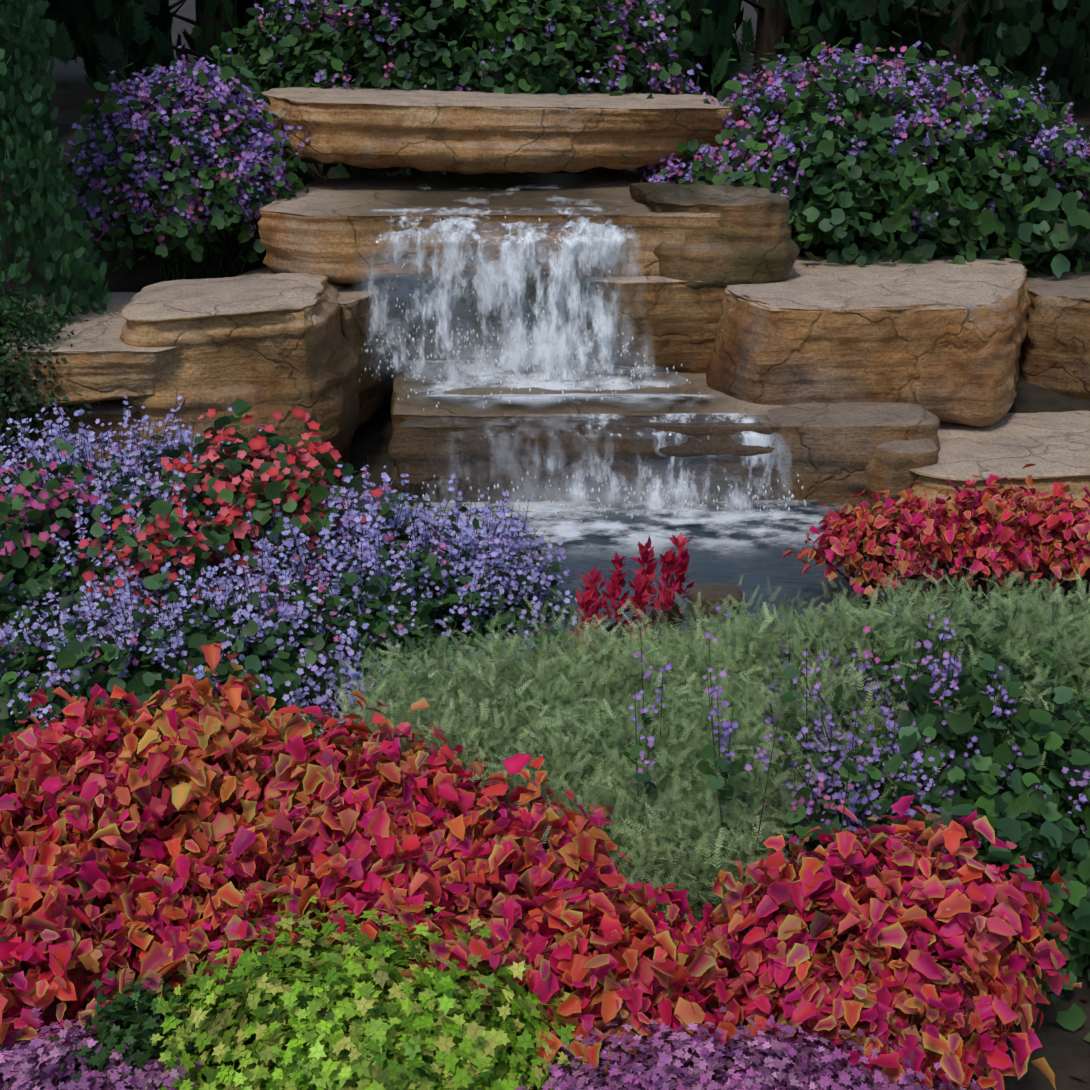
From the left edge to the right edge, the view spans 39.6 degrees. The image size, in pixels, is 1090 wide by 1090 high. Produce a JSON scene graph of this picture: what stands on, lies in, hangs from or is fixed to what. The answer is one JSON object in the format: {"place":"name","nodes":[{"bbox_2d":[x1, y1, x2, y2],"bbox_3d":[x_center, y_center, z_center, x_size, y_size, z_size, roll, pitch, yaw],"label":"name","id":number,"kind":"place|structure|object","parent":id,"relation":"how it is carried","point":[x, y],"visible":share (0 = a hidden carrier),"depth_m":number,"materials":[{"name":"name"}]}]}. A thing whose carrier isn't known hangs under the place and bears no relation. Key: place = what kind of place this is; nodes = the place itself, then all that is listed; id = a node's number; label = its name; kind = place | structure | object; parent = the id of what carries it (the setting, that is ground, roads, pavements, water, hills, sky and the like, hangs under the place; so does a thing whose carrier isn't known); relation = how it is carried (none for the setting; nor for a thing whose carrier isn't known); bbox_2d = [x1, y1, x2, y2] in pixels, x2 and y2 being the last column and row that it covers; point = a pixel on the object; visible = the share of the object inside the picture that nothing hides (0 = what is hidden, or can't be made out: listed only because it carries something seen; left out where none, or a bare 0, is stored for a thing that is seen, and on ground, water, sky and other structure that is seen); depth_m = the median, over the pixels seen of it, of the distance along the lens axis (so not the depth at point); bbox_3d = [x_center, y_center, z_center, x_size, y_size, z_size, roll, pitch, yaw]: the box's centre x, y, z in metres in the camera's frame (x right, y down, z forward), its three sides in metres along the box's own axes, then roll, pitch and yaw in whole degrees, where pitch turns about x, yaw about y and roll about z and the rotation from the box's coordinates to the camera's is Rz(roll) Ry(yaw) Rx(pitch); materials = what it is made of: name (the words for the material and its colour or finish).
{"place":"outdoors","nodes":[
{"label":"outdoors","id":0,"kind":"place"},
{"bbox_2d":[373,277,586,372],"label":"rock wall","id":1,"kind":"structure","parent":0,"point":[451,305],"depth_m":5.95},
{"bbox_2d":[366,311,663,392],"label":"water mist","id":2,"kind":"structure","parent":0,"point":[516,357],"depth_m":5.59,"materials":[{"name":"white liquid"}]},
{"bbox_2d":[0,0,1089,1089],"bbox_3d":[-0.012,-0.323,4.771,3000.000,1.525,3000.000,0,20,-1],"label":"ground","id":3,"kind":"structure","parent":0,"point":[1065,1053],"depth_m":6.17,"materials":[{"name":"soil"}]},
{"bbox_2d":[0,42,50,145],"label":"conifer tree","id":4,"kind":"object","parent":3,"relation":"on","point":[4,116],"depth_m":6.59,"materials":[{"name":"green plant"}]},
{"bbox_2d":[0,280,100,473],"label":"bush","id":5,"kind":"object","parent":3,"relation":"on","point":[14,404],"depth_m":5.06,"materials":[{"name":"green plant"}]},
{"bbox_2d":[0,0,111,460],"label":"conifer tree","id":6,"kind":"object","parent":3,"relation":"on","point":[37,158],"depth_m":5.30,"materials":[{"name":"green plant"}]},
{"bbox_2d":[40,6,88,78],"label":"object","id":7,"kind":"object","parent":3,"relation":"on","point":[60,20],"visible":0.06,"depth_m":10.10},
{"bbox_2d":[25,398,140,474],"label":"rock","id":8,"kind":"object","parent":3,"relation":"on","point":[112,411],"visible":0.1,"depth_m":5.24,"materials":[{"name":"stone"}]},
{"bbox_2d":[3,292,179,410],"bbox_3d":[-1.570,-0.724,5.583,0.848,0.241,1.084,0,20,-1],"label":"rock","id":9,"kind":"object","parent":8,"relation":"on","point":[104,362],"visible":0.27,"depth_m":5.11,"materials":[{"name":"stone"}]},
{"bbox_2d":[30,0,165,81],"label":"foliage","id":10,"kind":"object","parent":3,"relation":"on","point":[114,31],"visible":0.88,"depth_m":7.98,"materials":[{"name":"green plant"}]},
{"bbox_2d":[0,805,218,1089],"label":"coleus","id":11,"kind":"object","parent":3,"relation":"on","point":[63,949],"depth_m":2.35,"materials":[{"name":"red plant"}]},
{"bbox_2d":[0,683,242,910],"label":"coleus","id":12,"kind":"object","parent":3,"relation":"on","point":[42,770],"depth_m":2.63,"materials":[{"name":"red plant"}]},
{"bbox_2d":[0,1001,266,1089],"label":"flowers","id":13,"kind":"object","parent":3,"relation":"on","point":[19,1061],"visible":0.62,"depth_m":2.16,"materials":[{"name":"purple plant"}]},
{"bbox_2d":[0,388,267,642],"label":"purple bush","id":14,"kind":"object","parent":3,"relation":"on","point":[13,587],"depth_m":4.27,"materials":[{"name":"purple plant"}]},
{"bbox_2d":[0,442,125,610],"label":"pink geranium flowers","id":15,"kind":"object","parent":14,"relation":"on","point":[46,512],"visible":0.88,"depth_m":4.11,"materials":[{"name":"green plant"}]},
{"bbox_2d":[62,485,256,630],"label":"red geranium flowers","id":16,"kind":"object","parent":14,"relation":"on","point":[159,529],"visible":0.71,"depth_m":3.96,"materials":[{"name":"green plant"}]},
{"bbox_2d":[137,396,383,597],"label":"red geranium flowers","id":17,"kind":"object","parent":14,"relation":"on","point":[237,467],"visible":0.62,"depth_m":4.21,"materials":[{"name":"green plant"}]},
{"bbox_2d":[48,966,220,1089],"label":"green plant","id":18,"kind":"object","parent":3,"relation":"on","point":[139,1010],"visible":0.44,"depth_m":2.19,"materials":[{"name":"green plant"}]},
{"bbox_2d":[45,0,262,79],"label":"tree trunk","id":19,"kind":"object","parent":3,"relation":"on","point":[58,10],"depth_m":9.77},
{"bbox_2d":[58,45,309,279],"bbox_3d":[-1.471,-1.450,6.133,1.027,1.083,0.823,0,20,-1],"label":"purple bush","id":20,"kind":"object","parent":3,"relation":"on","point":[220,180],"depth_m":5.92,"materials":[{"name":"purple plant"}]},
{"bbox_2d":[34,643,370,888],"bbox_3d":[-0.619,0.494,2.760,0.609,0.619,0.512,6,21,16],"label":"orange coleus","id":21,"kind":"object","parent":3,"relation":"on","point":[204,788],"depth_m":2.66,"materials":[{"name":"orange plant"}]},
{"bbox_2d":[56,0,373,94],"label":"foliage","id":22,"kind":"object","parent":3,"relation":"on","point":[95,70],"depth_m":8.35,"materials":[{"name":"green plant"}]},
{"bbox_2d":[119,273,359,487],"bbox_3d":[-1.102,-0.571,5.563,0.836,0.759,0.827,0,20,-1],"label":"rock","id":23,"kind":"object","parent":3,"relation":"on","point":[265,347],"visible":0.81,"depth_m":5.22,"materials":[{"name":"stone"}]},
{"bbox_2d":[0,528,486,755],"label":"purple bush","id":24,"kind":"object","parent":3,"relation":"on","point":[285,668],"depth_m":3.68,"materials":[{"name":"purple plant"}]},
{"bbox_2d":[83,823,409,1020],"bbox_3d":[-0.475,0.704,2.457,0.642,0.450,0.469,0,20,-1],"label":"coleus","id":25,"kind":"object","parent":3,"relation":"on","point":[228,910],"depth_m":2.40,"materials":[{"name":"red plant"}]},
{"bbox_2d":[189,0,336,82],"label":"tree trunk","id":26,"kind":"object","parent":3,"relation":"on","point":[244,4],"visible":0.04,"depth_m":9.76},
{"bbox_2d":[235,267,393,428],"bbox_3d":[-0.935,-0.796,6.057,0.724,0.535,0.786,5,21,14],"label":"rock","id":27,"kind":"object","parent":3,"relation":"on","point":[375,393],"visible":0.08,"depth_m":5.80,"materials":[{"name":"stone"}]},
{"bbox_2d":[129,893,584,1089],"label":"lime mound","id":28,"kind":"object","parent":3,"relation":"on","point":[339,1017],"visible":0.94,"depth_m":2.18,"materials":[{"name":"green plant"}]},
{"bbox_2d":[214,689,527,896],"bbox_3d":[-0.294,0.556,2.726,0.639,0.535,0.500,0,20,-1],"label":"coleus","id":29,"kind":"object","parent":3,"relation":"on","point":[350,821],"depth_m":2.64,"materials":[{"name":"red plant"}]},
{"bbox_2d":[205,456,580,682],"bbox_3d":[-0.488,0.210,4.246,1.392,0.825,1.068,0,20,-1],"label":"purple bush","id":30,"kind":"object","parent":3,"relation":"on","point":[435,579],"depth_m":4.17,"materials":[{"name":"purple plant"}]},
{"bbox_2d":[257,0,542,177],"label":"hedge tree","id":31,"kind":"object","parent":3,"relation":"on","point":[340,168],"depth_m":8.69,"materials":[{"name":"green plant"}]},
{"bbox_2d":[285,828,564,1010],"bbox_3d":[-0.151,0.719,2.416,0.562,0.441,0.466,0,20,-1],"label":"coleus","id":32,"kind":"object","parent":3,"relation":"on","point":[503,921],"depth_m":2.39,"materials":[{"name":"red plant"}]},
{"bbox_2d":[308,641,552,799],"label":"feathery shrub","id":33,"kind":"object","parent":3,"relation":"on","point":[437,723],"visible":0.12,"depth_m":2.85,"materials":[{"name":"green plant"}]},
{"bbox_2d":[189,0,713,184],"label":"purple bush","id":34,"kind":"object","parent":3,"relation":"on","point":[514,68],"depth_m":6.91,"materials":[{"name":"plant"}]},
{"bbox_2d":[219,0,698,94],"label":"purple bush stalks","id":35,"kind":"object","parent":3,"relation":"on","point":[494,44],"visible":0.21,"depth_m":6.97,"materials":[{"name":"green plant"}]},
{"bbox_2d":[307,611,614,776],"bbox_3d":[-0.149,0.361,2.995,0.667,0.424,0.536,0,20,-1],"label":"feathery shrub","id":36,"kind":"object","parent":3,"relation":"on","point":[465,674],"visible":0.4,"depth_m":2.98,"materials":[{"name":"green plant"}]},
{"bbox_2d":[258,173,722,283],"bbox_3d":[-0.113,-1.335,6.319,2.032,0.286,1.372,0,20,-1],"label":"rock slab","id":37,"kind":"object","parent":3,"relation":"on","point":[326,227],"visible":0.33,"depth_m":5.72,"materials":[{"name":"brown stone"}]},
{"bbox_2d":[373,174,628,206],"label":"water","id":38,"kind":"structure","parent":37,"relation":"on","point":[470,200],"depth_m":6.17,"materials":[{"name":"white liquid"}]},
{"bbox_2d":[261,87,740,174],"bbox_3d":[-0.213,-1.819,6.630,2.105,0.324,1.060,0,20,-1],"label":"rock slab","id":39,"kind":"object","parent":37,"relation":"on","point":[470,132],"visible":0.81,"depth_m":6.20,"materials":[{"name":"stone"}]},
{"bbox_2d":[629,182,799,288],"bbox_3d":[0.645,-1.187,5.883,0.643,0.381,0.571,0,20,-1],"label":"mossy rock","id":40,"kind":"object","parent":37,"relation":"on","point":[748,240],"visible":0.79,"depth_m":5.68,"materials":[{"name":"stone"}]},
{"bbox_2d":[374,753,631,948],"bbox_3d":[-0.086,0.609,2.648,0.514,0.486,0.440,0,20,-1],"label":"coleus","id":41,"kind":"object","parent":3,"relation":"on","point":[574,842],"depth_m":2.56,"materials":[{"name":"red plant"}]},
{"bbox_2d":[427,13,621,174],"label":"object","id":42,"kind":"object","parent":3,"relation":"on","point":[435,172],"depth_m":9.90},
{"bbox_2d":[26,615,1089,1088],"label":"ground litter","id":43,"kind":"object","parent":3,"relation":"on","point":[1086,1037],"depth_m":2.70,"materials":[{"name":"brown plant"}]},
{"bbox_2d":[429,719,690,893],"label":"feathery shrub","id":44,"kind":"object","parent":3,"relation":"on","point":[581,796],"visible":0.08,"depth_m":2.73,"materials":[{"name":"green plant"}]},
{"bbox_2d":[407,667,729,881],"bbox_3d":[-0.005,0.428,2.878,0.768,0.421,0.528,0,20,-1],"label":"feathery shrub","id":45,"kind":"object","parent":3,"relation":"on","point":[555,723],"visible":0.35,"depth_m":2.82,"materials":[{"name":"green plant"}]},
{"bbox_2d":[439,0,727,174],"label":"hedge tree","id":46,"kind":"object","parent":3,"relation":"on","point":[706,66],"depth_m":8.19,"materials":[{"name":"green plant"}]},
{"bbox_2d":[388,414,782,507],"bbox_3d":[0.158,-0.226,5.423,1.410,0.508,0.385,0,20,-1],"label":"wet rock ledge","id":47,"kind":"object","parent":3,"relation":"on","point":[415,440],"visible":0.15,"depth_m":5.23,"materials":[{"name":"stone"}]},
{"bbox_2d":[391,364,782,465],"bbox_3d":[0.145,-0.378,5.775,1.482,0.483,0.861,0,20,-1],"label":"ledge rock","id":48,"kind":"object","parent":3,"relation":"on","point":[405,408],"visible":0.04,"depth_m":5.43,"materials":[{"name":"stone"}]},
{"bbox_2d":[383,360,749,411],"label":"water","id":49,"kind":"structure","parent":48,"relation":"on","point":[620,382],"depth_m":5.70,"materials":[{"name":"white liquid"}]},
{"bbox_2d":[354,206,655,380],"bbox_3d":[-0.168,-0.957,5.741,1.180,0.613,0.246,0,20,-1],"label":"waterfall","id":50,"kind":"object","parent":49,"relation":"on","point":[617,239],"visible":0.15,"depth_m":5.67,"materials":[{"name":"white liquid"}]},
{"bbox_2d":[581,266,795,373],"bbox_3d":[0.534,-0.957,6.225,0.892,0.470,1.038,0,20,-1],"label":"rock","id":51,"kind":"object","parent":48,"relation":"on","point":[682,325],"visible":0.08,"depth_m":5.76,"materials":[{"name":"stone"}]},
{"bbox_2d":[480,866,742,1088],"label":"coleus","id":52,"kind":"object","parent":3,"relation":"on","point":[641,973],"depth_m":2.32,"materials":[{"name":"red plant"}]},
{"bbox_2d":[450,586,774,798],"bbox_3d":[0.138,0.322,3.027,0.763,0.464,0.594,0,20,-1],"label":"feathery shrub","id":53,"kind":"object","parent":3,"relation":"on","point":[623,676],"visible":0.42,"depth_m":2.99,"materials":[{"name":"green plant"}]},
{"bbox_2d":[532,533,711,703],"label":"red flowers","id":54,"kind":"object","parent":3,"relation":"on","point":[591,606],"visible":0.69,"depth_m":3.52,"materials":[{"name":"red plant"}]},
{"bbox_2d":[546,691,806,931],"bbox_3d":[0.226,0.526,2.761,0.586,0.431,0.488,0,20,-1],"label":"feathery shrub","id":55,"kind":"object","parent":3,"relation":"on","point":[698,853],"visible":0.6,"depth_m":2.70,"materials":[{"name":"green plant"}]},
{"bbox_2d":[268,490,1089,666],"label":"water pool","id":56,"kind":"structure","parent":3,"relation":"on","point":[778,571],"depth_m":4.74,"materials":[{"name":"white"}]},
{"bbox_2d":[359,216,805,522],"bbox_3d":[0.091,-0.654,5.397,1.564,0.915,1.007,0,20,-1],"label":"water spray","id":57,"kind":"object","parent":56,"relation":"on","point":[625,489],"visible":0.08,"depth_m":5.60,"materials":[{"name":"white liquid"}]},
{"bbox_2d":[419,413,792,513],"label":"waterfall","id":58,"kind":"object","parent":56,"relation":"on","point":[751,438],"visible":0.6,"depth_m":5.21,"materials":[{"name":"white liquid"}]},
{"bbox_2d":[391,499,841,564],"bbox_3d":[0.310,-0.045,5.009,1.950,0.014,0.606,0,20,-1],"label":"water foam","id":59,"kind":"object","parent":56,"relation":"on","point":[567,530],"visible":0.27,"depth_m":5.07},
{"bbox_2d":[561,659,848,883],"bbox_3d":[0.325,0.423,2.911,0.726,0.484,0.525,0,20,-1],"label":"feathery shrub","id":60,"kind":"object","parent":3,"relation":"on","point":[726,714],"visible":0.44,"depth_m":2.85,"materials":[{"name":"green plant"}]},
{"bbox_2d":[687,582,743,623],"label":"rock","id":61,"kind":"object","parent":3,"relation":"on","point":[713,593],"visible":0.52,"depth_m":4.31,"materials":[{"name":"stone"}]},
{"bbox_2d":[624,598,863,800],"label":"purple flowers","id":62,"kind":"object","parent":3,"relation":"on","point":[726,764],"visible":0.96,"depth_m":2.69,"materials":[{"name":"purple plant"}]},
{"bbox_2d":[634,598,858,896],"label":"flower stems","id":63,"kind":"object","parent":3,"relation":"on","point":[720,798],"visible":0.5,"depth_m":2.68,"materials":[{"name":"green plant"}]},
{"bbox_2d":[501,1006,993,1089],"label":"flowers","id":64,"kind":"object","parent":3,"relation":"on","point":[767,1065],"visible":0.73,"depth_m":2.21,"materials":[{"name":"purple plant"}]},
{"bbox_2d":[605,575,900,747],"bbox_3d":[0.462,0.296,3.117,0.745,0.496,0.540,0,20,-1],"label":"feathery shrub","id":65,"kind":"object","parent":3,"relation":"on","point":[743,650],"visible":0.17,"depth_m":3.07,"materials":[{"name":"green plant"}]},
{"bbox_2d":[701,0,845,59],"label":"tree trunk","id":66,"kind":"object","parent":3,"relation":"on","point":[739,19],"depth_m":9.63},
{"bbox_2d":[625,0,929,91],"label":"foliage","id":67,"kind":"object","parent":3,"relation":"on","point":[722,23],"depth_m":7.87,"materials":[{"name":"green plant"}]},
{"bbox_2d":[672,805,975,1041],"bbox_3d":[0.476,0.684,2.475,0.560,0.465,0.436,0,20,-1],"label":"coleus","id":68,"kind":"object","parent":3,"relation":"on","point":[791,894],"depth_m":2.41,"materials":[{"name":"red plant"}]},
{"bbox_2d":[766,402,939,505],"bbox_3d":[1.050,-0.318,5.582,0.697,0.464,0.752,0,20,-1],"label":"rock","id":69,"kind":"object","parent":3,"relation":"on","point":[831,448],"visible":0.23,"depth_m":5.24,"materials":[{"name":"stone"}]},
{"bbox_2d":[621,25,1089,266],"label":"purple bush","id":70,"kind":"object","parent":3,"relation":"on","point":[879,180],"visible":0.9,"depth_m":6.09,"materials":[{"name":"green plant"}]},
{"bbox_2d":[782,487,976,611],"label":"plant","id":71,"kind":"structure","parent":3,"relation":"on","point":[846,546],"depth_m":4.30,"materials":[{"name":"red plant"}]},
{"bbox_2d":[708,874,1057,1089],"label":"coleus","id":72,"kind":"object","parent":3,"relation":"on","point":[956,1006],"depth_m":2.31,"materials":[{"name":"red plant"}]},
{"bbox_2d":[689,589,1089,881],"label":"flower stems","id":73,"kind":"object","parent":3,"relation":"on","point":[894,777],"visible":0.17,"depth_m":2.82,"materials":[{"name":"green plant"}]},
{"bbox_2d":[702,593,1089,1030],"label":"flowering bush","id":74,"kind":"object","parent":3,"relation":"on","point":[1053,831],"depth_m":2.78,"materials":[{"name":"green plant"}]},
{"bbox_2d":[687,638,1019,816],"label":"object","id":75,"kind":"object","parent":74,"relation":"on","point":[877,714],"visible":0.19,"depth_m":2.89,"materials":[{"name":"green plant"}]},
{"bbox_2d":[864,438,938,514],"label":"rock","id":76,"kind":"object","parent":3,"relation":"on","point":[890,465],"visible":0.4,"depth_m":5.15,"materials":[{"name":"stone"}]},
{"bbox_2d":[748,541,1088,747],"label":"feathery shrub","id":77,"kind":"object","parent":3,"relation":"on","point":[906,617],"visible":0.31,"depth_m":3.11,"materials":[{"name":"green plant"}]},
{"bbox_2d":[790,2,1067,79],"bbox_3d":[2.252,-5.194,8.302,1.806,5.291,1.501,0,20,-1],"label":"hedge tree","id":78,"kind":"object","parent":3,"relation":"on","point":[933,20],"depth_m":8.59,"materials":[{"name":"green plant"}]},
{"bbox_2d":[781,0,1089,103],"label":"foliage","id":79,"kind":"object","parent":3,"relation":"on","point":[828,19],"depth_m":7.39,"materials":[{"name":"green plant"}]},
{"bbox_2d":[824,795,1081,1053],"bbox_3d":[0.624,0.679,2.522,0.514,0.441,0.440,0,20,-1],"label":"coleus","id":80,"kind":"object","parent":3,"relation":"on","point":[998,905],"depth_m":2.44,"materials":[{"name":"red plant"}]},
{"bbox_2d":[834,111,1089,278],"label":"leafy shrub","id":81,"kind":"object","parent":3,"relation":"on","point":[1069,236],"depth_m":6.07,"materials":[{"name":"green plant"}]},
{"bbox_2d":[900,464,1065,602],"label":"plant","id":82,"kind":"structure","parent":3,"relation":"on","point":[995,534],"depth_m":4.34,"materials":[{"name":"red plant"}]},
{"bbox_2d":[901,604,1089,792],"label":"feathery shrub","id":83,"kind":"object","parent":3,"relation":"on","point":[1034,697],"visible":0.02,"depth_m":2.96,"materials":[{"name":"green plant"}]},
{"bbox_2d":[903,554,1089,711],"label":"feathery shrub","id":84,"kind":"object","parent":3,"relation":"on","point":[1080,648],"visible":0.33,"depth_m":3.13,"materials":[{"name":"green plant"}]},
{"bbox_2d":[909,411,1089,520],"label":"rock","id":85,"kind":"object","parent":3,"relation":"on","point":[1051,445],"visible":0.5,"depth_m":5.26,"materials":[{"name":"stone"}]},
{"bbox_2d":[706,255,1029,426],"bbox_3d":[1.282,-0.811,5.894,1.375,0.495,1.167,0,20,-1],"label":"rock","id":86,"kind":"object","parent":85,"relation":"on","point":[942,339],"visible":0.79,"depth_m":5.42,"materials":[{"name":"stone"}]},
{"bbox_2d":[973,0,1087,88],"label":"hedge tree","id":87,"kind":"object","parent":3,"relation":"on","point":[987,17],"depth_m":8.88,"materials":[{"name":"green plant"}]},
{"bbox_2d":[988,0,1089,117],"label":"foliage","id":88,"kind":"object","parent":3,"relation":"on","point":[1031,15],"depth_m":6.93,"materials":[{"name":"green plant"}]},
{"bbox_2d":[992,477,1089,608],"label":"plant","id":89,"kind":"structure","parent":3,"relation":"on","point":[1071,554],"depth_m":4.32,"materials":[{"name":"red plant"}]},
{"bbox_2d":[1019,269,1089,399],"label":"rock","id":90,"kind":"object","parent":3,"relation":"on","point":[1055,356],"visible":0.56,"depth_m":5.87,"materials":[{"name":"stone"}]},
{"bbox_2d":[429,463,783,524],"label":"water mist","id":91,"kind":"structure","parent":0,"point":[572,495],"depth_m":5.11,"materials":[{"name":"white liquid"}]}
]}

